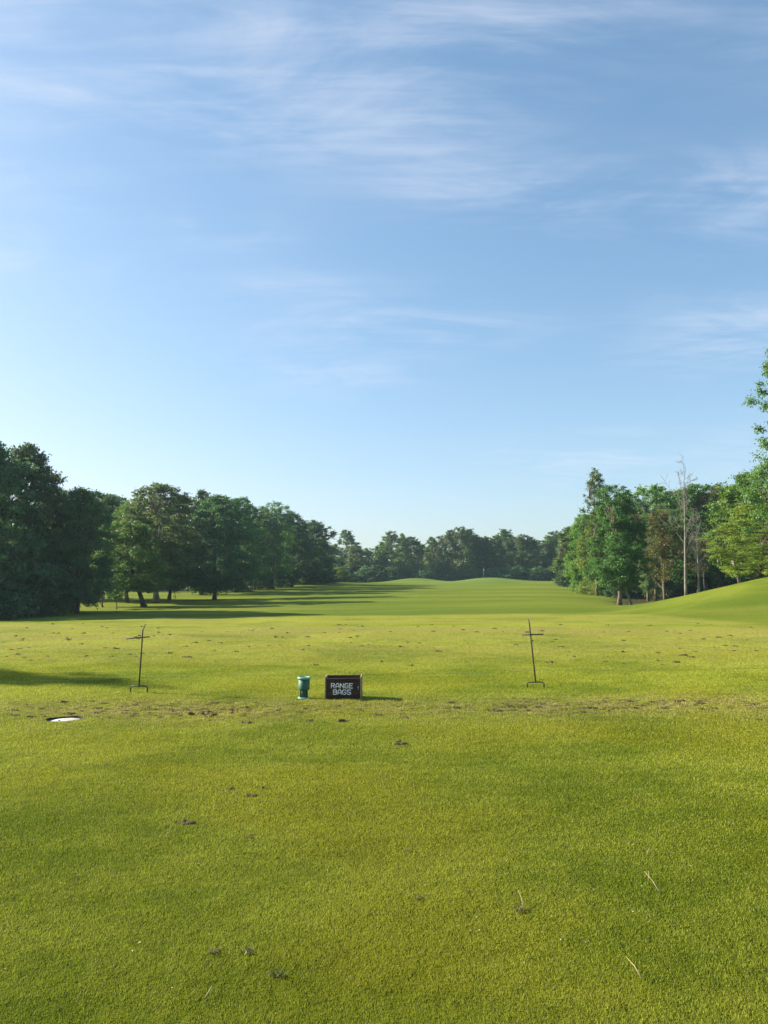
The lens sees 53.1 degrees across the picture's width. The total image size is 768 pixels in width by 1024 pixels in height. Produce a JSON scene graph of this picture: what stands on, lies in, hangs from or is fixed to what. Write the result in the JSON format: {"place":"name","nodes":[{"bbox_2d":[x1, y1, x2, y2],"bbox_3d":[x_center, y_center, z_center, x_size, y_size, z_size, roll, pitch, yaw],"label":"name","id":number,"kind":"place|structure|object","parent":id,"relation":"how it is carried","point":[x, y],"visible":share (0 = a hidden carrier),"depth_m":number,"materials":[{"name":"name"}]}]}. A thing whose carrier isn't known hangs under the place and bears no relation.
{"place":"outdoors","nodes":[
{"label":"outdoors","id":0,"kind":"place"},
{"bbox_2d":[0,577,767,1023],"bbox_3d":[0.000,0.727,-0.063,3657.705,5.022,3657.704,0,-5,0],"label":"ground","id":1,"kind":"structure","parent":0,"point":[548,607],"depth_m":5.40,"materials":[{"name":"green plant"}]},
{"bbox_2d":[0,564,25,619],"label":"bush","id":2,"kind":"object","parent":1,"relation":"on","point":[6,606],"visible":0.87,"depth_m":53.83,"materials":[{"name":"green plant"}]},
{"bbox_2d":[0,441,65,619],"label":"broadleaf tree","id":3,"kind":"object","parent":1,"relation":"on","point":[9,471],"visible":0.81,"depth_m":56.68,"materials":[{"name":"green plant"}]},
{"bbox_2d":[0,536,66,617],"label":"bush","id":4,"kind":"object","parent":1,"relation":"on","point":[42,607],"visible":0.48,"depth_m":57.07,"materials":[{"name":"green plant"}]},
{"bbox_2d":[0,442,85,589],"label":"broadleaf tree","id":5,"kind":"object","parent":1,"relation":"on","point":[46,477],"visible":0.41,"depth_m":60.58,"materials":[{"name":"green plant"}]},
{"bbox_2d":[28,487,84,612],"bbox_3d":[-28.519,3.063,65.928,6.129,11.239,6.137,4,-6,-38],"label":"broadleaf tree","id":6,"kind":"object","parent":1,"relation":"on","point":[67,607],"visible":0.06,"depth_m":64.97,"materials":[{"name":"green plant"}]},
{"bbox_2d":[46,716,82,721],"bbox_3d":[-3.651,2.404,8.777,0.391,0.094,0.391,0,-5,0],"label":"turf lid","id":7,"kind":"object","parent":1,"relation":"on","point":[68,718],"visible":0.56,"depth_m":8.86,"materials":[{"name":"white plastic"}]},
{"bbox_2d":[30,485,122,613],"bbox_3d":[-25.079,3.019,62.018,7.465,10.429,7.179,1,-5,-13],"label":"broadleaf tree","id":8,"kind":"object","parent":1,"relation":"on","point":[85,515],"visible":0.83,"depth_m":61.17,"materials":[{"name":"green plant"}]},
{"bbox_2d":[50,488,113,590],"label":"broadleaf tree","id":9,"kind":"object","parent":1,"relation":"on","point":[106,507],"visible":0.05,"depth_m":91.35,"materials":[{"name":"green plant"}]},
{"bbox_2d":[86,489,128,598],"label":"broadleaf tree","id":10,"kind":"object","parent":1,"relation":"on","point":[114,501],"visible":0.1,"depth_m":97.67,"materials":[{"name":"green plant"}]},
{"bbox_2d":[91,556,125,606],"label":"young tree","id":11,"kind":"object","parent":1,"relation":"on","point":[104,579],"visible":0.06,"depth_m":74.27,"materials":[{"name":"green plant"}]},
{"bbox_2d":[105,573,128,608],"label":"young tree","id":12,"kind":"object","parent":1,"relation":"on","point":[116,596],"visible":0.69,"depth_m":69.58,"materials":[{"name":"green plant"}]},
{"bbox_2d":[97,501,157,601],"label":"broadleaf tree","id":13,"kind":"object","parent":1,"relation":"on","point":[134,513],"visible":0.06,"depth_m":85.49,"materials":[{"name":"green plant"}]},
{"bbox_2d":[90,520,176,606],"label":"broadleaf tree","id":14,"kind":"object","parent":1,"relation":"on","point":[125,563],"visible":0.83,"depth_m":74.29,"materials":[{"name":"green plant"}]},
{"bbox_2d":[126,624,149,691],"bbox_3d":[-3.471,2.066,10.802,0.321,0.977,0.096,2,-5,-19],"label":"bag stand","id":15,"kind":"object","parent":1,"relation":"on","point":[139,685],"visible":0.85,"depth_m":10.79,"materials":[{"name":"black metal"}]},
{"bbox_2d":[113,481,210,602],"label":"broadleaf tree","id":16,"kind":"object","parent":1,"relation":"on","point":[168,544],"visible":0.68,"depth_m":82.14,"materials":[{"name":"green plant"}]},
{"bbox_2d":[133,493,212,599],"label":"broadleaf tree","id":17,"kind":"object","parent":1,"relation":"on","point":[175,587],"visible":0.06,"depth_m":95.07,"materials":[{"name":"green plant"}]},
{"bbox_2d":[174,819,196,824],"bbox_3d":[-1.306,2.036,5.040,0.152,0.030,0.064,0,-5,0],"label":"divot","id":18,"kind":"object","parent":1,"relation":"on","point":[186,822],"visible":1,"depth_m":5.03,"materials":[{"name":"soil"}]},
{"bbox_2d":[180,489,224,594],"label":"broadleaf tree","id":19,"kind":"object","parent":1,"relation":"on","point":[201,493],"visible":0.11,"depth_m":111.79,"materials":[{"name":"green plant"}]},
{"bbox_2d":[170,493,266,599],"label":"broadleaf tree","id":20,"kind":"object","parent":1,"relation":"on","point":[219,521],"visible":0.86,"depth_m":93.83,"materials":[{"name":"green plant"}]},
{"bbox_2d":[218,571,254,591],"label":"bush","id":21,"kind":"object","parent":1,"relation":"on","point":[242,586],"visible":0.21,"depth_m":118.55,"materials":[{"name":"green plant"}]},
{"bbox_2d":[210,496,276,591],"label":"broadleaf tree","id":22,"kind":"object","parent":1,"relation":"on","point":[256,543],"visible":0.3,"depth_m":117.25,"materials":[{"name":"green plant"}]},
{"bbox_2d":[238,506,284,589],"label":"broadleaf tree","id":23,"kind":"object","parent":1,"relation":"on","point":[269,522],"visible":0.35,"depth_m":127.21,"materials":[{"name":"green plant"}]},
{"bbox_2d":[247,573,276,589],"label":"bush","id":24,"kind":"object","parent":1,"relation":"on","point":[262,583],"visible":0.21,"depth_m":130.72,"materials":[{"name":"green plant"}]},
{"bbox_2d":[248,500,301,588],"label":"broadleaf tree","id":25,"kind":"object","parent":1,"relation":"on","point":[289,529],"visible":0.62,"depth_m":131.42,"materials":[{"name":"green plant"}]},
{"bbox_2d":[268,968,287,978],"bbox_3d":[-0.422,1.837,3.073,0.080,0.031,0.074,-2,-5,23],"label":"weed tuft","id":26,"kind":"object","parent":1,"relation":"on","point":[277,973],"visible":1,"depth_m":3.06,"materials":[{"name":"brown plant"}]},
{"bbox_2d":[265,567,300,587],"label":"bush","id":27,"kind":"object","parent":1,"relation":"on","point":[280,583],"visible":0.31,"depth_m":138.01,"materials":[{"name":"green plant"}]},
{"bbox_2d":[270,511,327,586],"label":"broadleaf tree","id":28,"kind":"object","parent":1,"relation":"on","point":[305,545],"visible":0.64,"depth_m":138.34,"materials":[{"name":"green plant"}]},
{"bbox_2d":[286,568,320,583],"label":"bush","id":29,"kind":"object","parent":1,"relation":"on","point":[313,580],"visible":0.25,"depth_m":148.44,"materials":[{"name":"green plant"}]},
{"bbox_2d":[297,676,310,698],"bbox_3d":[-1.065,2.340,10.237,0.180,0.285,0.180,0,-5,0],"label":"pedestal cup","id":30,"kind":"object","parent":1,"relation":"on","point":[303,684],"visible":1,"depth_m":10.18,"materials":[{"name":"green plastic"}]},
{"bbox_2d":[291,520,337,583],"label":"broadleaf tree","id":31,"kind":"object","parent":1,"relation":"on","point":[319,529],"visible":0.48,"depth_m":148.65,"materials":[{"name":"green plant"}]},
{"bbox_2d":[306,537,337,583],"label":"broadleaf tree","id":32,"kind":"object","parent":1,"relation":"on","point":[331,551],"visible":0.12,"depth_m":168.69,"materials":[{"name":"green plant"}]},
{"bbox_2d":[318,568,339,583],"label":"bush","id":33,"kind":"object","parent":1,"relation":"on","point":[326,578],"visible":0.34,"depth_m":166.24,"materials":[{"name":"green plant"}]},
{"bbox_2d":[333,567,352,581],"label":"bush","id":34,"kind":"object","parent":1,"relation":"on","point":[341,573],"visible":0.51,"depth_m":198.49,"materials":[{"name":"green plant"}]},
{"bbox_2d":[325,674,361,698],"bbox_3d":[-0.536,2.329,10.235,0.484,0.292,0.274,0,-5,1],"label":"range bag crate","id":35,"kind":"object","parent":1,"relation":"on","point":[343,686],"visible":0.99,"depth_m":10.12,"materials":[{"name":"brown wood"}]},
{"bbox_2d":[334,529,360,566],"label":"aspen tree","id":36,"kind":"object","parent":1,"relation":"on","point":[347,536],"visible":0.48,"depth_m":231.61,"materials":[{"name":"green plant"}]},
{"bbox_2d":[346,563,360,582],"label":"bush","id":37,"kind":"object","parent":1,"relation":"on","point":[354,568],"visible":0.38,"depth_m":222.90,"materials":[{"name":"green plant"}]},
{"bbox_2d":[343,545,368,582],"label":"aspen tree","id":38,"kind":"object","parent":1,"relation":"on","point":[352,559],"visible":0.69,"depth_m":224.23,"materials":[{"name":"green plant"}]},
{"bbox_2d":[350,565,377,582],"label":"bush","id":39,"kind":"object","parent":1,"relation":"on","point":[362,573],"visible":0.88,"depth_m":217.93,"materials":[{"name":"green plant"}]},
{"bbox_2d":[357,547,373,582],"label":"aspen tree","id":40,"kind":"object","parent":1,"relation":"on","point":[369,553],"visible":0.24,"depth_m":232.89,"materials":[{"name":"green plant"}]},
{"bbox_2d":[366,565,389,582],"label":"bush","id":41,"kind":"object","parent":1,"relation":"on","point":[378,571],"visible":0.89,"depth_m":217.14,"materials":[{"name":"green plant"}]},
{"bbox_2d":[369,541,390,580],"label":"aspen tree","id":42,"kind":"object","parent":1,"relation":"on","point":[377,547],"visible":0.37,"depth_m":223.10,"materials":[{"name":"green plant"}]},
{"bbox_2d":[372,530,411,580],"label":"aspen tree","id":43,"kind":"object","parent":1,"relation":"on","point":[389,539],"visible":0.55,"depth_m":222.33,"materials":[{"name":"green plant"}]},
{"bbox_2d":[379,564,405,581],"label":"bush","id":44,"kind":"object","parent":1,"relation":"on","point":[394,571],"visible":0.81,"depth_m":216.66,"materials":[{"name":"green plant"}]},
{"bbox_2d":[393,533,412,568],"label":"aspen tree","id":45,"kind":"object","parent":1,"relation":"on","point":[404,541],"visible":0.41,"depth_m":234.46,"materials":[{"name":"green plant"}]},
{"bbox_2d":[394,536,421,566],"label":"aspen tree","id":46,"kind":"object","parent":1,"relation":"on","point":[412,541],"visible":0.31,"depth_m":240.76,"materials":[{"name":"green plant"}]},
{"bbox_2d":[406,563,428,578],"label":"bush","id":47,"kind":"object","parent":1,"relation":"on","point":[413,569],"visible":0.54,"depth_m":220.93,"materials":[{"name":"green plant"}]},
{"bbox_2d":[412,544,430,568],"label":"aspen tree","id":48,"kind":"object","parent":1,"relation":"on","point":[419,551],"visible":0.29,"depth_m":233.26,"materials":[{"name":"green plant"}]},
{"bbox_2d":[410,569,437,579],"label":"bush","id":49,"kind":"object","parent":1,"relation":"on","point":[423,573],"visible":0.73,"depth_m":216.42,"materials":[{"name":"green plant"}]},
{"bbox_2d":[420,536,442,579],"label":"aspen tree","id":50,"kind":"object","parent":1,"relation":"on","point":[432,544],"visible":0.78,"depth_m":224.36,"materials":[{"name":"green plant"}]},
{"bbox_2d":[430,535,452,562],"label":"aspen tree","id":51,"kind":"object","parent":1,"relation":"on","point":[440,541],"visible":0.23,"depth_m":232.26,"materials":[{"name":"green plant"}]},
{"bbox_2d":[435,562,451,580],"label":"bush","id":52,"kind":"object","parent":1,"relation":"on","point":[439,569],"visible":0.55,"depth_m":223.52,"materials":[{"name":"green plant"}]},
{"bbox_2d":[441,529,462,580],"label":"aspen tree","id":53,"kind":"object","parent":1,"relation":"on","point":[445,550],"visible":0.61,"depth_m":224.34,"materials":[{"name":"green plant"}]},
{"bbox_2d":[438,567,467,580],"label":"bush","id":54,"kind":"object","parent":1,"relation":"on","point":[454,574],"visible":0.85,"depth_m":219.41,"materials":[{"name":"green plant"}]},
{"bbox_2d":[447,525,476,579],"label":"aspen tree","id":55,"kind":"object","parent":1,"relation":"on","point":[461,563],"visible":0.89,"depth_m":221.58,"materials":[{"name":"green plant"}]},
{"bbox_2d":[461,528,486,573],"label":"aspen tree","id":56,"kind":"object","parent":1,"relation":"on","point":[473,538],"visible":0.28,"depth_m":228.91,"materials":[{"name":"green plant"}]},
{"bbox_2d":[471,568,491,577],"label":"bush","id":57,"kind":"object","parent":1,"relation":"on","point":[478,572],"visible":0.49,"depth_m":221.82,"materials":[{"name":"green plant"}]},
{"bbox_2d":[466,536,497,569],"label":"aspen tree","id":58,"kind":"object","parent":1,"relation":"on","point":[477,544],"visible":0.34,"depth_m":229.78,"materials":[{"name":"green plant"}]},
{"bbox_2d":[476,536,500,574],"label":"aspen tree","id":59,"kind":"object","parent":1,"relation":"on","point":[485,557],"visible":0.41,"depth_m":230.00,"materials":[{"name":"green plant"}]},
{"bbox_2d":[481,568,498,577],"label":"bush","id":60,"kind":"object","parent":1,"relation":"on","point":[491,571],"visible":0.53,"depth_m":221.26,"materials":[{"name":"green plant"}]},
{"bbox_2d":[483,535,509,568],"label":"aspen tree","id":61,"kind":"object","parent":1,"relation":"on","point":[497,546],"visible":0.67,"depth_m":229.64,"materials":[{"name":"green plant"}]},
{"bbox_2d":[495,528,512,562],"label":"aspen tree","id":62,"kind":"object","parent":1,"relation":"on","point":[504,533],"visible":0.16,"depth_m":241.31,"materials":[{"name":"green plant"}]},
{"bbox_2d":[491,567,520,579],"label":"bush","id":63,"kind":"object","parent":1,"relation":"on","point":[504,572],"visible":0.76,"depth_m":218.91,"materials":[{"name":"green plant"}]},
{"bbox_2d":[501,536,521,567],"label":"aspen tree","id":64,"kind":"object","parent":1,"relation":"on","point":[510,543],"visible":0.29,"depth_m":237.10,"materials":[{"name":"green plant"}]},
{"bbox_2d":[509,565,528,580],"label":"bush","id":65,"kind":"object","parent":1,"relation":"on","point":[521,568],"visible":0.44,"depth_m":222.26,"materials":[{"name":"green plant"}]},
{"bbox_2d":[507,534,539,580],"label":"aspen tree","id":66,"kind":"object","parent":1,"relation":"on","point":[519,540],"visible":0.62,"depth_m":226.72,"materials":[{"name":"green plant"}]},
{"bbox_2d":[518,566,538,580],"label":"bush","id":67,"kind":"object","parent":1,"relation":"on","point":[528,570],"visible":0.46,"depth_m":222.56,"materials":[{"name":"green plant"}]},
{"bbox_2d":[518,536,540,568],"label":"aspen tree","id":68,"kind":"object","parent":1,"relation":"on","point":[531,543],"visible":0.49,"depth_m":227.04,"materials":[{"name":"green plant"}]},
{"bbox_2d":[522,618,544,686],"bbox_3d":[2.227,2.118,11.451,0.323,1.051,0.039,0,-5,0],"label":"bag stand","id":69,"kind":"object","parent":1,"relation":"on","point":[530,634],"visible":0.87,"depth_m":11.45,"materials":[{"name":"black metal"}]},
{"bbox_2d":[527,566,554,580],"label":"bush","id":70,"kind":"object","parent":1,"relation":"on","point":[535,571],"visible":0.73,"depth_m":219.46,"materials":[{"name":"green plant"}]},
{"bbox_2d":[533,539,551,568],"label":"aspen tree","id":71,"kind":"object","parent":1,"relation":"on","point":[544,549],"visible":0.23,"depth_m":234.99,"materials":[{"name":"green plant"}]},
{"bbox_2d":[536,567,558,580],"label":"bush","id":72,"kind":"object","parent":1,"relation":"on","point":[549,573],"visible":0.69,"depth_m":216.09,"materials":[{"name":"green plant"}]},
{"bbox_2d":[540,535,557,567],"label":"aspen tree","id":73,"kind":"object","parent":1,"relation":"on","point":[550,542],"visible":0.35,"depth_m":237.83,"materials":[{"name":"green plant"}]},
{"bbox_2d":[539,530,561,562],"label":"aspen tree","id":74,"kind":"object","parent":1,"relation":"on","point":[555,536],"visible":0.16,"depth_m":240.55,"materials":[{"name":"green plant"}]},
{"bbox_2d":[547,526,578,582],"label":"aspen tree","id":75,"kind":"object","parent":1,"relation":"on","point":[562,541],"visible":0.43,"depth_m":149.71,"materials":[{"name":"green plant"}]},
{"bbox_2d":[554,567,587,586],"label":"bush","id":76,"kind":"object","parent":1,"relation":"on","point":[560,581],"visible":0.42,"depth_m":130.55,"materials":[{"name":"green plant"}]},
{"bbox_2d":[560,514,598,590],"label":"broadleaf tree","id":77,"kind":"object","parent":1,"relation":"on","point":[577,529],"visible":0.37,"depth_m":111.50,"materials":[{"name":"green plant"}]},
{"bbox_2d":[578,467,609,595],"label":"poplar tree","id":78,"kind":"object","parent":1,"relation":"on","point":[592,486],"visible":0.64,"depth_m":97.78,"materials":[{"name":"green plant"}]},
{"bbox_2d":[571,510,631,594],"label":"broadleaf tree","id":79,"kind":"object","parent":1,"relation":"on","point":[582,588],"visible":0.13,"depth_m":99.72,"materials":[{"name":"green plant"}]},
{"bbox_2d":[575,484,657,604],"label":"broadleaf tree","id":80,"kind":"object","parent":1,"relation":"on","point":[616,521],"visible":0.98,"depth_m":71.16,"materials":[{"name":"green plant"}]},
{"bbox_2d":[602,583,639,598],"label":"bush","id":81,"kind":"object","parent":1,"relation":"on","point":[608,592],"visible":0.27,"depth_m":93.73,"materials":[{"name":"green plant"}]},
{"bbox_2d":[615,557,643,604],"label":"young tree","id":82,"kind":"object","parent":1,"relation":"on","point":[626,589],"visible":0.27,"depth_m":71.58,"materials":[{"name":"green plant"}]},
{"bbox_2d":[605,498,662,584],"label":"broadleaf tree","id":83,"kind":"object","parent":1,"relation":"on","point":[642,506],"visible":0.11,"depth_m":102.48,"materials":[{"name":"green plant"}]},
{"bbox_2d":[633,512,667,600],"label":"broadleaf tree","id":84,"kind":"object","parent":1,"relation":"on","point":[648,580],"visible":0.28,"depth_m":83.26,"materials":[{"name":"green plant"}]},
{"bbox_2d":[639,529,674,600],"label":"aspen tree","id":85,"kind":"object","parent":1,"relation":"on","point":[658,590],"visible":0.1,"depth_m":87.27,"materials":[{"name":"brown plant"}]},
{"bbox_2d":[632,483,683,513],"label":"broadleaf tree","id":86,"kind":"object","parent":1,"relation":"on","point":[656,498],"visible":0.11,"depth_m":117.47,"materials":[{"name":"green plant"}]},
{"bbox_2d":[634,506,692,599],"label":"broadleaf tree","id":87,"kind":"object","parent":1,"relation":"on","point":[662,534],"visible":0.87,"depth_m":75.67,"materials":[{"name":"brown plant"}]},
{"bbox_2d":[658,455,700,595],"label":"dead tree","id":88,"kind":"object","parent":1,"relation":"on","point":[685,559],"visible":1,"depth_m":66.17,"materials":[{"name":"grey plant"}]},
{"bbox_2d":[667,572,710,595],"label":"bush","id":89,"kind":"object","parent":1,"relation":"on","point":[679,588],"visible":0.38,"depth_m":95.95,"materials":[{"name":"green plant"}]},
{"bbox_2d":[680,516,710,591],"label":"tree","id":90,"kind":"object","parent":1,"relation":"on","point":[697,559],"visible":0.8,"depth_m":67.94,"materials":[{"name":"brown plant"}]},
{"bbox_2d":[671,503,723,581],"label":"broadleaf tree","id":91,"kind":"object","parent":1,"relation":"on","point":[689,561],"visible":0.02,"depth_m":104.24,"materials":[{"name":"green plant"}]},
{"bbox_2d":[662,482,736,592],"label":"broadleaf tree","id":92,"kind":"object","parent":1,"relation":"on","point":[693,494],"visible":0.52,"depth_m":88.94,"materials":[{"name":"green plant"}]},
{"bbox_2d":[687,537,715,590],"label":"broadleaf tree","id":93,"kind":"object","parent":1,"relation":"on","point":[702,560],"visible":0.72,"depth_m":71.88,"materials":[{"name":"green plant"}]},
{"bbox_2d":[688,486,726,587],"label":"broadleaf tree","id":94,"kind":"object","parent":1,"relation":"on","point":[705,499],"visible":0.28,"depth_m":87.89,"materials":[{"name":"green plant"}]},
{"bbox_2d":[689,571,725,592],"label":"bush","id":95,"kind":"object","parent":1,"relation":"on","point":[710,584],"visible":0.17,"depth_m":97.59,"materials":[{"name":"green plant"}]},
{"bbox_2d":[690,485,745,582],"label":"broadleaf tree","id":96,"kind":"object","parent":1,"relation":"on","point":[723,490],"visible":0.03,"depth_m":101.70,"materials":[{"name":"green plant"}]},
{"bbox_2d":[708,566,737,589],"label":"bush","id":97,"kind":"object","parent":1,"relation":"on","point":[728,583],"visible":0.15,"depth_m":98.71,"materials":[{"name":"green plant"}]},
{"bbox_2d":[695,501,767,578],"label":"maple tree","id":98,"kind":"object","parent":1,"relation":"on","point":[733,526],"visible":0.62,"depth_m":59.85,"materials":[{"name":"green plant"}]},
{"bbox_2d":[700,470,767,580],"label":"broadleaf tree","id":99,"kind":"object","parent":1,"relation":"on","point":[728,505],"visible":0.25,"depth_m":78.29,"materials":[{"name":"green plant"}]},
{"bbox_2d":[736,347,767,535],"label":"oak tree","id":100,"kind":"object","parent":1,"relation":"on","point":[750,494],"visible":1,"depth_m":52.91,"materials":[{"name":"green plant"}]},
{"bbox_2d":[736,520,767,569],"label":"maple tree","id":101,"kind":"object","parent":1,"relation":"on","point":[756,548],"visible":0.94,"depth_m":55.51,"materials":[{"name":"green plant"}]},
{"bbox_2d":[0,0,767,559],"label":"sky","id":102,"kind":"structure","parent":0,"point":[419,269],"materials":[{"name":"blue"}]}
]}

